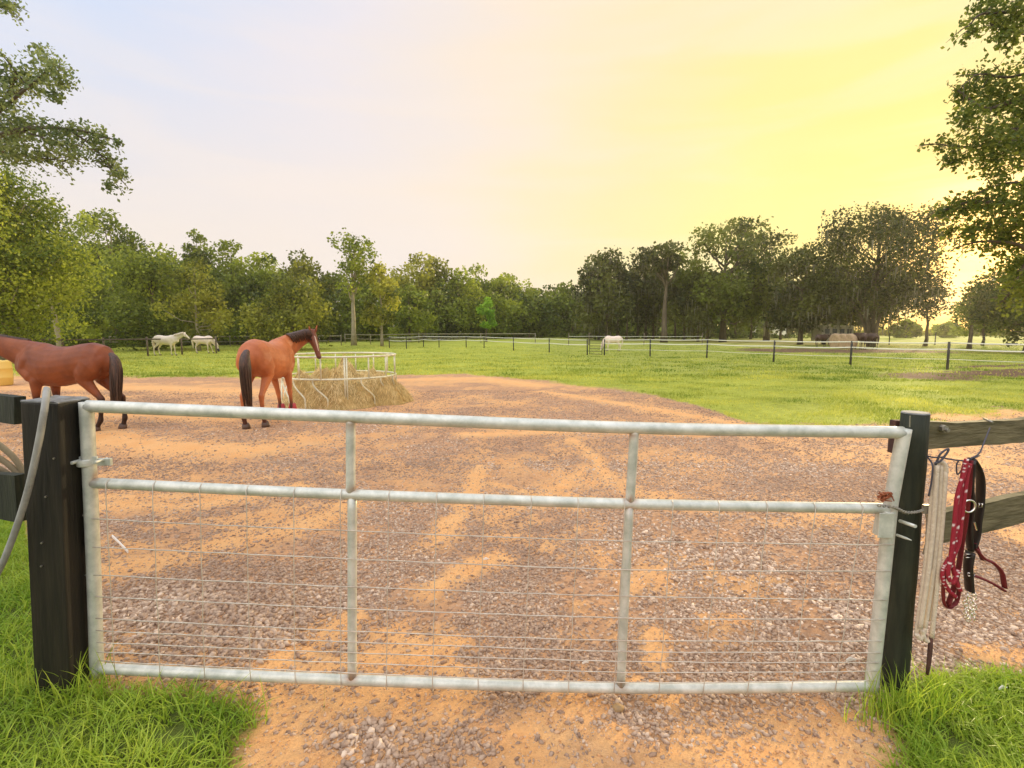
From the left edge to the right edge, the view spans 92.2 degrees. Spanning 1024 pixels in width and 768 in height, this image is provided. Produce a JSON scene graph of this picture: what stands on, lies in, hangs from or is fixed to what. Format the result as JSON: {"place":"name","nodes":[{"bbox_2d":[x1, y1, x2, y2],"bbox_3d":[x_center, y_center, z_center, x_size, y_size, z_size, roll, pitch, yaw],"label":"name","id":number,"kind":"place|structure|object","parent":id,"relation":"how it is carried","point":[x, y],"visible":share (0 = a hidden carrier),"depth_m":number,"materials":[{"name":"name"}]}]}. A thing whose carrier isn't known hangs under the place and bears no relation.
{"place":"outdoors","nodes":[
{"label":"outdoors","id":0,"kind":"place"},
{"bbox_2d":[0,519,277,767],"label":"verge grass","id":1,"kind":"structure","parent":0,"point":[27,717],"depth_m":2.07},
{"bbox_2d":[0,333,1023,767],"bbox_3d":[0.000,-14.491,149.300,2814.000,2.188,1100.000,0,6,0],"label":"ground","id":2,"kind":"structure","parent":0,"point":[422,383],"depth_m":4.41,"materials":[{"name":"sand"}]},
{"bbox_2d":[0,360,13,385],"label":"barrel","id":3,"kind":"object","parent":2,"relation":"on","point":[6,374],"visible":0.95,"depth_m":16.31,"materials":[{"name":"yellow plastic"}]},
{"bbox_2d":[0,393,26,521],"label":"plank fence","id":4,"kind":"object","parent":2,"relation":"on","point":[12,485],"visible":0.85,"depth_m":2.19,"materials":[{"name":"paint"}]},
{"bbox_2d":[0,442,23,472],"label":"hose","id":5,"kind":"object","parent":4,"relation":"hanging from","point":[17,466],"visible":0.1,"depth_m":2.50,"materials":[{"name":"beige fabric"}]},
{"bbox_2d":[2,285,66,337],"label":"tree","id":6,"kind":"object","parent":2,"relation":"on","point":[48,334],"visible":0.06,"depth_m":47.15,"materials":[{"name":"green plant"}]},
{"bbox_2d":[7,205,91,346],"bbox_3d":[-37.678,-8.402,39.590,6.510,12.267,6.695,0,6,0],"label":"tree","id":7,"kind":"object","parent":2,"relation":"on","point":[58,336],"visible":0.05,"depth_m":39.67,"materials":[{"name":"green plant"}]},
{"bbox_2d":[20,395,89,696],"bbox_3d":[-1.998,0.918,2.210,0.183,1.729,0.164,3,6,0],"label":"gate post","id":8,"kind":"object","parent":2,"relation":"on","point":[56,545],"visible":0.75,"depth_m":2.13,"materials":[{"name":"grey wood"}]},
{"bbox_2d":[0,386,51,574],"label":"hose","id":9,"kind":"object","parent":8,"relation":"on","point":[34,462],"visible":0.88,"depth_m":2.03,"materials":[{"name":"grey rubber"}]},
{"bbox_2d":[70,400,916,696],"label":"field gate","id":10,"kind":"structure","parent":8,"relation":"attached to","point":[88,462],"depth_m":2.19,"materials":[{"name":"metal"}]},
{"bbox_2d":[877,491,893,501],"bbox_3d":[1.637,0.491,2.156,0.063,0.047,0.035,0,6,0],"label":"twine knot","id":11,"kind":"object","parent":10,"relation":"attached to","point":[882,496],"visible":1,"depth_m":2.15,"materials":[{"name":"brown"}]},
{"bbox_2d":[0,160,120,359],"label":"tree","id":12,"kind":"object","parent":2,"relation":"on","point":[22,270],"visible":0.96,"depth_m":29.78,"materials":[{"name":"green plant"}]},
{"bbox_2d":[0,334,127,430],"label":"horse","id":13,"kind":"object","parent":2,"relation":"on","point":[38,365],"visible":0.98,"depth_m":8.59},
{"bbox_2d":[0,0,133,201],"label":"oak tree","id":14,"kind":"object","parent":2,"relation":"on","point":[11,136],"visible":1,"depth_m":8.44,"materials":[{"name":"green plant"}]},
{"bbox_2d":[62,306,109,345],"bbox_3d":[-37.703,-4.783,43.508,3.952,4.267,3.375,0,6,0],"label":"bush","id":15,"kind":"object","parent":2,"relation":"on","point":[93,330],"visible":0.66,"depth_m":43.06,"materials":[{"name":"green plant"}]},
{"bbox_2d":[57,245,120,337],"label":"tree","id":16,"kind":"object","parent":2,"relation":"on","point":[67,323],"visible":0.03,"depth_m":60.19,"materials":[{"name":"green plant"}]},
{"bbox_2d":[59,207,158,344],"bbox_3d":[-46.799,-12.398,56.902,11.403,16.109,10.025,5,8,42],"label":"tree","id":17,"kind":"object","parent":2,"relation":"on","point":[91,223],"visible":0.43,"depth_m":55.81,"materials":[{"name":"green plant"}]},
{"bbox_2d":[112,535,128,552],"bbox_3d":[-3.039,1.238,3.818,0.465,0.040,0.010,5,8,40],"label":"broken batten","id":18,"kind":"object","parent":2,"relation":"on","point":[119,542],"visible":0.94,"depth_m":3.79,"materials":[{"name":"white wood"}]},
{"bbox_2d":[33,336,216,355],"bbox_3d":[-28.827,-2.733,36.853,12.203,1.590,2.516,-5,8,-40],"label":"wooden fence","id":19,"kind":"object","parent":2,"relation":"on","point":[145,338],"visible":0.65,"depth_m":36.61,"materials":[{"name":"brown wood"}]},
{"bbox_2d":[92,241,213,350],"bbox_3d":[-36.125,-8.443,49.978,10.850,11.690,9.954,0,6,0],"label":"tree","id":20,"kind":"object","parent":2,"relation":"on","point":[134,273],"visible":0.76,"depth_m":47.85,"materials":[{"name":"green plant"}]},
{"bbox_2d":[152,332,189,355],"bbox_3d":[-26.297,-3.104,38.006,2.826,1.856,0.615,0,6,-4],"label":"horse","id":21,"kind":"object","parent":2,"relation":"on","point":[171,340],"visible":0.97,"depth_m":37.82},
{"bbox_2d":[137,265,209,335],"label":"tree","id":22,"kind":"object","parent":2,"relation":"on","point":[182,312],"visible":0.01,"depth_m":61.20,"materials":[{"name":"green plant"}]},
{"bbox_2d":[145,254,237,350],"bbox_3d":[-30.250,-7.780,47.801,7.294,9.274,6.116,0,6,0],"label":"tree","id":23,"kind":"object","parent":2,"relation":"on","point":[196,304],"visible":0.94,"depth_m":47.20,"materials":[{"name":"green plant"}]},
{"bbox_2d":[179,228,216,328],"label":"tree","id":24,"kind":"object","parent":2,"relation":"on","point":[198,252],"visible":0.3,"depth_m":64.02,"materials":[{"name":"green plant"}]},
{"bbox_2d":[191,336,219,352],"bbox_3d":[-26.415,-3.399,42.468,2.340,1.522,0.585,0,6,-2],"label":"horse","id":25,"kind":"object","parent":2,"relation":"on","point":[207,342],"visible":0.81,"depth_m":42.28},
{"bbox_2d":[109,335,341,345],"bbox_3d":[-42.150,-4.946,57.306,43.304,1.467,1.823,-1,6,-5],"label":"wooden fence","id":26,"kind":"object","parent":2,"relation":"on","point":[230,341],"visible":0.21,"depth_m":57.86,"materials":[{"name":"brown wood"}]},
{"bbox_2d":[192,239,266,344],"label":"tree","id":27,"kind":"object","parent":2,"relation":"on","point":[234,267],"visible":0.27,"depth_m":60.24,"materials":[{"name":"green plant"}]},
{"bbox_2d":[210,270,270,344],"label":"tree","id":28,"kind":"object","parent":2,"relation":"on","point":[249,292],"visible":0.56,"depth_m":57.93,"materials":[{"name":"green plant"}]},
{"bbox_2d":[226,251,295,307],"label":"tree","id":29,"kind":"object","parent":2,"relation":"on","point":[264,259],"visible":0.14,"depth_m":66.00,"materials":[{"name":"green plant"}]},
{"bbox_2d":[232,266,297,340],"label":"tree","id":30,"kind":"object","parent":2,"relation":"on","point":[268,273],"visible":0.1,"depth_m":62.55,"materials":[{"name":"green plant"}]},
{"bbox_2d":[236,326,320,428],"bbox_3d":[-4.704,-0.226,9.793,0.817,1.923,2.396,1,6,9],"label":"horse","id":31,"kind":"object","parent":2,"relation":"on","point":[272,361],"visible":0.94,"depth_m":9.12},
{"bbox_2d":[235,269,340,350],"bbox_3d":[-22.276,-7.090,49.571,10.074,8.796,8.928,0,6,0],"label":"tree","id":32,"kind":"object","parent":2,"relation":"on","point":[277,316],"visible":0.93,"depth_m":48.34,"materials":[{"name":"green plant"}]},
{"bbox_2d":[265,248,338,315],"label":"tree","id":33,"kind":"object","parent":2,"relation":"on","point":[306,267],"visible":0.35,"depth_m":66.18,"materials":[{"name":"green plant"}]},
{"bbox_2d":[313,272,363,341],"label":"tree","id":34,"kind":"object","parent":2,"relation":"on","point":[345,318],"visible":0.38,"depth_m":68.48,"materials":[{"name":"green plant"}]},
{"bbox_2d":[281,352,396,408],"bbox_3d":[-4.350,-0.154,12.498,2.788,1.221,2.788,0,6,0],"label":"round feeder","id":35,"kind":"object","parent":2,"relation":"on","point":[346,378],"visible":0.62,"depth_m":11.51,"materials":[{"name":"beige paint"}]},
{"bbox_2d":[281,355,413,409],"bbox_3d":[-4.350,-0.112,12.503,4.600,1.310,4.600,0,6,0],"label":"hay heap","id":36,"kind":"object","parent":2,"relation":"on","point":[388,392],"visible":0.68,"depth_m":11.58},
{"bbox_2d":[327,227,380,345],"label":"pine tree","id":37,"kind":"object","parent":2,"relation":"on","point":[353,263],"visible":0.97,"depth_m":58.18,"materials":[{"name":"green plant"}]},
{"bbox_2d":[336,276,396,340],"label":"tree","id":38,"kind":"object","parent":2,"relation":"on","point":[369,329],"visible":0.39,"depth_m":71.27,"materials":[{"name":"green plant"}]},
{"bbox_2d":[359,261,402,345],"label":"tree","id":39,"kind":"object","parent":2,"relation":"on","point":[383,285],"visible":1,"depth_m":56.67,"materials":[{"name":"green plant"}]},
{"bbox_2d":[387,283,437,341],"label":"tree","id":40,"kind":"object","parent":2,"relation":"on","point":[409,316],"visible":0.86,"depth_m":68.68,"materials":[{"name":"green plant"}]},
{"bbox_2d":[25,326,811,347],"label":"undergrowth","id":41,"kind":"object","parent":2,"relation":"on","point":[561,334],"visible":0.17,"depth_m":82.77,"materials":[{"name":"green plant"}]},
{"bbox_2d":[411,329,426,339],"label":"bush","id":42,"kind":"object","parent":2,"relation":"on","point":[422,334],"visible":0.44,"depth_m":77.36,"materials":[{"name":"green plant"}]},
{"bbox_2d":[387,251,452,337],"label":"tree","id":43,"kind":"object","parent":2,"relation":"on","point":[422,277],"visible":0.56,"depth_m":79.25,"materials":[{"name":"green plant"}]},
{"bbox_2d":[13,241,842,335],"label":"woods","id":44,"kind":"object","parent":2,"relation":"on","point":[758,326],"visible":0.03,"depth_m":114.47,"materials":[{"name":"green plant"}]},
{"bbox_2d":[344,333,535,343],"bbox_3d":[-9.251,-5.922,64.711,25.181,1.550,2.595,-1,6,-7],"label":"wooden fence","id":45,"kind":"object","parent":2,"relation":"on","point":[418,338],"visible":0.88,"depth_m":64.55,"materials":[{"name":"brown wood"}]},
{"bbox_2d":[413,284,468,339],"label":"tree","id":46,"kind":"object","parent":2,"relation":"on","point":[439,302],"visible":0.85,"depth_m":75.88,"materials":[{"name":"green plant"}]},
{"bbox_2d":[423,265,484,338],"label":"tree","id":47,"kind":"object","parent":2,"relation":"on","point":[458,287],"visible":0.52,"depth_m":82.30,"materials":[{"name":"green plant"}]},
{"bbox_2d":[460,320,490,338],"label":"bush","id":48,"kind":"object","parent":2,"relation":"on","point":[476,332],"visible":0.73,"depth_m":81.78,"materials":[{"name":"green plant"}]},
{"bbox_2d":[460,263,510,325],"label":"tree","id":49,"kind":"object","parent":2,"relation":"on","point":[491,284],"visible":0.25,"depth_m":92.67,"materials":[{"name":"green plant"}]},
{"bbox_2d":[476,297,497,341],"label":"tree","id":50,"kind":"object","parent":2,"relation":"on","point":[489,314],"visible":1,"depth_m":68.87,"materials":[{"name":"green plant"}]},
{"bbox_2d":[389,336,587,354],"bbox_3d":[-2.159,-4.023,49.523,24.501,1.615,6.247,4,7,34],"label":"tape fence","id":51,"kind":"object","parent":2,"relation":"on","point":[484,340],"visible":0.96,"depth_m":51.93,"materials":[{"name":"grey"}]},
{"bbox_2d":[464,288,528,338],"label":"tree","id":52,"kind":"object","parent":2,"relation":"on","point":[505,322],"visible":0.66,"depth_m":81.35,"materials":[{"name":"green plant"}]},
{"bbox_2d":[0,639,1008,738],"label":"tall grass","id":53,"kind":"structure","parent":2,"relation":"on","point":[889,705],"depth_m":2.16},
{"bbox_2d":[476,272,546,335],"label":"tree","id":54,"kind":"object","parent":2,"relation":"on","point":[511,288],"visible":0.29,"depth_m":98.49,"materials":[{"name":"green plant"}]},
{"bbox_2d":[19,451,1023,767],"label":"sand grit","id":55,"kind":"object","parent":2,"relation":"on","point":[551,713],"visible":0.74,"depth_m":2.35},
{"bbox_2d":[508,292,559,337],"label":"tree","id":56,"kind":"object","parent":2,"relation":"on","point":[535,316],"visible":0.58,"depth_m":89.67,"materials":[{"name":"green plant"}]},
{"bbox_2d":[523,284,571,328],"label":"tree","id":57,"kind":"object","parent":2,"relation":"on","point":[554,289],"visible":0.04,"depth_m":106.21,"materials":[{"name":"green plant"}]},
{"bbox_2d":[543,281,600,335],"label":"tree","id":58,"kind":"object","parent":2,"relation":"on","point":[564,307],"visible":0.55,"depth_m":96.75,"materials":[{"name":"green plant"}]},
{"bbox_2d":[577,266,598,338],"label":"slim tree","id":59,"kind":"object","parent":2,"relation":"on","point":[583,276],"visible":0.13,"depth_m":82.08,"materials":[{"name":"green plant"}]},
{"bbox_2d":[589,339,602,354],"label":"paddock gate","id":60,"kind":"structure","parent":2,"relation":"on","point":[594,348],"depth_m":39.82,"materials":[{"name":"grey"}]},
{"bbox_2d":[587,271,609,338],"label":"slim tree","id":61,"kind":"object","parent":2,"relation":"on","point":[597,303],"visible":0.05,"depth_m":76.49,"materials":[{"name":"green plant"}]},
{"bbox_2d":[569,245,638,338],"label":"tree","id":62,"kind":"object","parent":2,"relation":"on","point":[613,289],"visible":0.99,"depth_m":71.63,"materials":[{"name":"green plant"}]},
{"bbox_2d":[600,336,622,350],"bbox_3d":[9.561,-3.881,47.212,2.199,1.492,0.574,0,6,0],"label":"horse","id":63,"kind":"object","parent":2,"relation":"on","point":[618,339],"visible":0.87,"depth_m":47.02},
{"bbox_2d":[613,271,643,339],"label":"slim tree","id":64,"kind":"object","parent":2,"relation":"on","point":[639,284],"visible":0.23,"depth_m":74.14,"materials":[{"name":"green plant"}]},
{"bbox_2d":[568,333,702,344],"bbox_3d":[14.949,-5.367,59.625,16.271,1.637,0.108,0,6,0],"label":"wire fence","id":65,"kind":"object","parent":2,"relation":"on","point":[644,336],"visible":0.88,"depth_m":59.53,"materials":[{"name":"brown wood"}]},
{"bbox_2d":[627,267,655,335],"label":"slim tree","id":66,"kind":"object","parent":2,"relation":"on","point":[637,333],"visible":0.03,"depth_m":83.85,"materials":[{"name":"green plant"}]},
{"bbox_2d":[622,245,675,339],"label":"tree","id":67,"kind":"object","parent":2,"relation":"on","point":[641,318],"visible":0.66,"depth_m":75.50,"materials":[{"name":"green plant"}]},
{"bbox_2d":[639,272,670,338],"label":"slim tree","id":68,"kind":"object","parent":2,"relation":"on","point":[653,332],"visible":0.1,"depth_m":78.79,"materials":[{"name":"green plant"}]},
{"bbox_2d":[640,239,688,342],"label":"pine tree","id":69,"kind":"object","parent":2,"relation":"on","point":[665,265],"visible":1,"depth_m":66.31,"materials":[{"name":"green plant"}]},
{"bbox_2d":[668,265,679,338],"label":"slim tree","id":70,"kind":"object","parent":2,"relation":"on","point":[674,304],"visible":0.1,"depth_m":82.82,"materials":[{"name":"green plant"}]},
{"bbox_2d":[672,274,697,339],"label":"slim tree","id":71,"kind":"object","parent":2,"relation":"on","point":[675,288],"visible":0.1,"depth_m":75.45,"materials":[{"name":"green plant"}]},
{"bbox_2d":[659,265,735,341],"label":"tree","id":72,"kind":"object","parent":2,"relation":"on","point":[684,311],"visible":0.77,"depth_m":67.29,"materials":[{"name":"green plant"}]},
{"bbox_2d":[669,215,786,341],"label":"tree","id":73,"kind":"object","parent":2,"relation":"on","point":[734,289],"visible":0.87,"depth_m":66.36,"materials":[{"name":"green plant"}]},
{"bbox_2d":[734,226,808,340],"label":"tree","id":74,"kind":"object","parent":2,"relation":"on","point":[777,238],"visible":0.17,"depth_m":72.34,"materials":[{"name":"green plant"}]},
{"bbox_2d":[758,244,851,344],"bbox_3d":[36.025,-11.155,61.701,10.783,12.470,10.886,0,6,0],"label":"tree","id":75,"kind":"object","parent":2,"relation":"on","point":[799,312],"visible":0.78,"depth_m":60.42,"materials":[{"name":"green plant"}]},
{"bbox_2d":[604,339,1023,369],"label":"tape fence","id":76,"kind":"object","parent":2,"relation":"on","point":[851,347],"visible":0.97,"depth_m":26.33,"materials":[{"name":"grey"}]},
{"bbox_2d":[815,334,830,346],"bbox_3d":[34.617,-4.767,54.594,2.812,1.532,0.584,-2,6,-20],"label":"horse","id":77,"kind":"object","parent":2,"relation":"on","point":[820,337],"visible":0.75,"depth_m":54.17},
{"bbox_2d":[812,325,853,343],"bbox_3d":[40.690,-6.124,61.730,5.252,2.360,2.040,0,6,-4],"label":"stock trailer","id":78,"kind":"object","parent":2,"relation":"on","point":[833,330],"visible":0.33,"depth_m":60.77,"materials":[{"name":"grey"}]},
{"bbox_2d":[829,333,839,346],"bbox_3d":[35.252,-4.672,53.602,0.560,1.657,1.657,-1,6,-8],"label":"hay bale","id":79,"kind":"object","parent":2,"relation":"on","point":[834,337],"visible":0.81,"depth_m":53.45},
{"bbox_2d":[838,334,846,348],"bbox_3d":[35.464,-4.568,52.788,0.560,1.670,1.678,-1,6,-8],"label":"hay bale","id":80,"kind":"object","parent":2,"relation":"on","point":[843,337],"visible":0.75,"depth_m":52.49},
{"bbox_2d":[845,334,857,348],"bbox_3d":[35.658,-4.473,51.970,0.560,1.672,1.662,-1,6,-8],"label":"hay bale","id":81,"kind":"object","parent":2,"relation":"on","point":[851,337],"visible":0.66,"depth_m":51.55},
{"bbox_2d":[796,262,922,336],"bbox_3d":[42.525,-10.020,61.492,13.353,10.319,13.991,0,6,0],"label":"tree","id":82,"kind":"object","parent":2,"relation":"on","point":[853,316],"visible":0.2,"depth_m":58.75,"materials":[{"name":"green plant"}]},
{"bbox_2d":[854,332,867,349],"bbox_3d":[36.352,-4.528,51.699,0.672,1.762,3.234,1,6,12],"label":"horse","id":83,"kind":"object","parent":2,"relation":"on","point":[862,336],"visible":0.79,"depth_m":50.54},
{"bbox_2d":[854,333,879,349],"bbox_3d":[36.841,-4.500,51.660,0.654,1.716,3.149,-2,6,-22],"label":"horse","id":84,"kind":"object","parent":2,"relation":"on","point":[872,337],"visible":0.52,"depth_m":50.58},
{"bbox_2d":[792,197,976,346],"bbox_3d":[41.129,-12.112,55.646,16.007,16.048,16.511,-3,6,-26],"label":"tree","id":85,"kind":"object","parent":2,"relation":"on","point":[880,231],"visible":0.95,"depth_m":53.19,"materials":[{"name":"green plant"}]},
{"bbox_2d":[880,410,930,694],"bbox_3d":[1.796,0.983,2.302,0.177,1.720,0.112,-2,6,-17],"label":"gate post","id":86,"kind":"object","parent":2,"relation":"on","point":[897,648],"visible":0.57,"depth_m":2.25,"materials":[{"name":"paint"}]},
{"bbox_2d":[887,419,899,452],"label":"stop block","id":87,"kind":"structure","parent":86,"relation":"attached to","point":[894,422],"depth_m":2.32,"materials":[{"name":"wood"}]},
{"bbox_2d":[877,503,927,513],"bbox_3d":[1.735,0.544,2.164,0.290,0.051,0.045,-2,6,-15],"label":"latch chain","id":88,"kind":"object","parent":86,"relation":"attached to","point":[901,510],"visible":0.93,"depth_m":2.14,"materials":[{"name":"metal"}]},
{"bbox_2d":[921,504,928,554],"bbox_3d":[1.854,0.651,2.200,0.063,0.235,0.020,0,6,0],"label":"snap clip","id":89,"kind":"object","parent":88,"relation":"attached to","point":[925,507],"visible":0.41,"depth_m":2.19,"materials":[{"name":"metal"}]},
{"bbox_2d":[889,318,922,337],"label":"bush","id":90,"kind":"object","parent":2,"relation":"on","point":[916,330],"visible":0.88,"depth_m":91.28,"materials":[{"name":"green plant"}]},
{"bbox_2d":[830,333,1023,345],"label":"wire fence","id":91,"kind":"object","parent":2,"relation":"on","point":[984,336],"visible":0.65,"depth_m":59.45,"materials":[{"name":"grey"}]},
{"bbox_2d":[925,637,932,674],"bbox_3d":[1.886,1.229,2.225,0.018,0.180,0.018,-2,6,-22],"label":"iron stake","id":92,"kind":"object","parent":2,"relation":"on","point":[929,654],"visible":0.97,"depth_m":2.22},
{"bbox_2d":[910,283,959,345],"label":"tree","id":93,"kind":"object","parent":2,"relation":"on","point":[927,306],"visible":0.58,"depth_m":56.87,"materials":[{"name":"green plant"}]},
{"bbox_2d":[853,655,1023,767],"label":"verge grass","id":94,"kind":"structure","parent":2,"relation":"on","point":[992,712],"depth_m":2.09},
{"bbox_2d":[854,327,1023,335],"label":"meadow scrub","id":95,"kind":"object","parent":2,"relation":"on","point":[885,333],"visible":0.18,"depth_m":118.59,"materials":[{"name":"green plant"}]},
{"bbox_2d":[931,320,963,337],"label":"bush","id":96,"kind":"object","parent":2,"relation":"on","point":[949,329],"visible":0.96,"depth_m":94.55,"materials":[{"name":"green plant"}]},
{"bbox_2d":[915,0,1023,318],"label":"oak tree","id":97,"kind":"object","parent":2,"relation":"on","point":[1011,142],"visible":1,"depth_m":9.01,"materials":[{"name":"green plant"}]},
{"bbox_2d":[959,291,982,348],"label":"tree","id":98,"kind":"object","parent":2,"relation":"on","point":[970,339],"visible":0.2,"depth_m":51.67,"materials":[{"name":"green plant"}]},
{"bbox_2d":[927,417,1023,542],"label":"plank fence","id":99,"kind":"object","parent":2,"relation":"on","point":[1003,511],"visible":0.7,"depth_m":2.44,"materials":[{"name":"paint"}]},
{"bbox_2d":[943,296,1020,344],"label":"tree","id":100,"kind":"object","parent":2,"relation":"on","point":[957,311],"visible":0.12,"depth_m":61.12,"materials":[{"name":"green plant"}]},
{"bbox_2d":[949,249,1023,353],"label":"tree","id":101,"kind":"object","parent":2,"relation":"on","point":[984,305],"visible":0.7,"depth_m":42.45,"materials":[{"name":"green plant"}]},
{"bbox_2d":[0,389,1023,767],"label":"gravel","id":102,"kind":"structure","parent":0,"point":[216,607],"depth_m":3.18,"materials":[{"name":"gravel"}]},
{"bbox_2d":[612,702,623,711],"bbox_3d":[0.487,1.486,2.262,0.057,0.035,0.046,0,6,0],"label":"stone","id":103,"kind":"object","parent":102,"relation":"on","point":[617,707],"visible":1,"depth_m":2.25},
{"bbox_2d":[0,0,1023,331],"label":"sky","id":104,"kind":"structure","parent":0,"point":[526,139],"materials":[{"name":"yellow"}]},
{"bbox_2d":[12,344,1023,425],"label":"pasture grass","id":105,"kind":"structure","parent":0,"point":[768,376],"depth_m":21.86,"materials":[{"name":"plant"}]},
{"bbox_3d":[2.223,0.170,2.299,0.022,0.016,0.062,0,6,0],"label":"nail","id":106,"kind":"object","parent":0,"visible":0},
{"bbox_2d":[926,427,990,495],"bbox_3d":[2.012,0.348,2.187,0.401,0.282,0.088,-1,6,-14],"label":"hanging cord","id":107,"kind":"object","parent":106,"relation":"hanging from","point":[947,450],"visible":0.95,"depth_m":2.13,"materials":[{"name":"fabric"}]},
{"bbox_2d":[914,461,948,642],"bbox_3d":[1.858,0.748,2.187,0.082,0.844,0.039,0,6,0],"label":"cotton rope","id":108,"kind":"object","parent":107,"relation":"hanging from","point":[930,580],"visible":0.98,"depth_m":2.18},
{"bbox_2d":[940,457,1007,621],"bbox_3d":[2.026,0.687,2.166,0.283,0.745,0.078,0,6,0],"label":"horse halter","id":109,"kind":"object","parent":107,"relation":"hanging from","point":[968,508],"visible":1,"depth_m":2.15,"materials":[{"name":"red fabric"}]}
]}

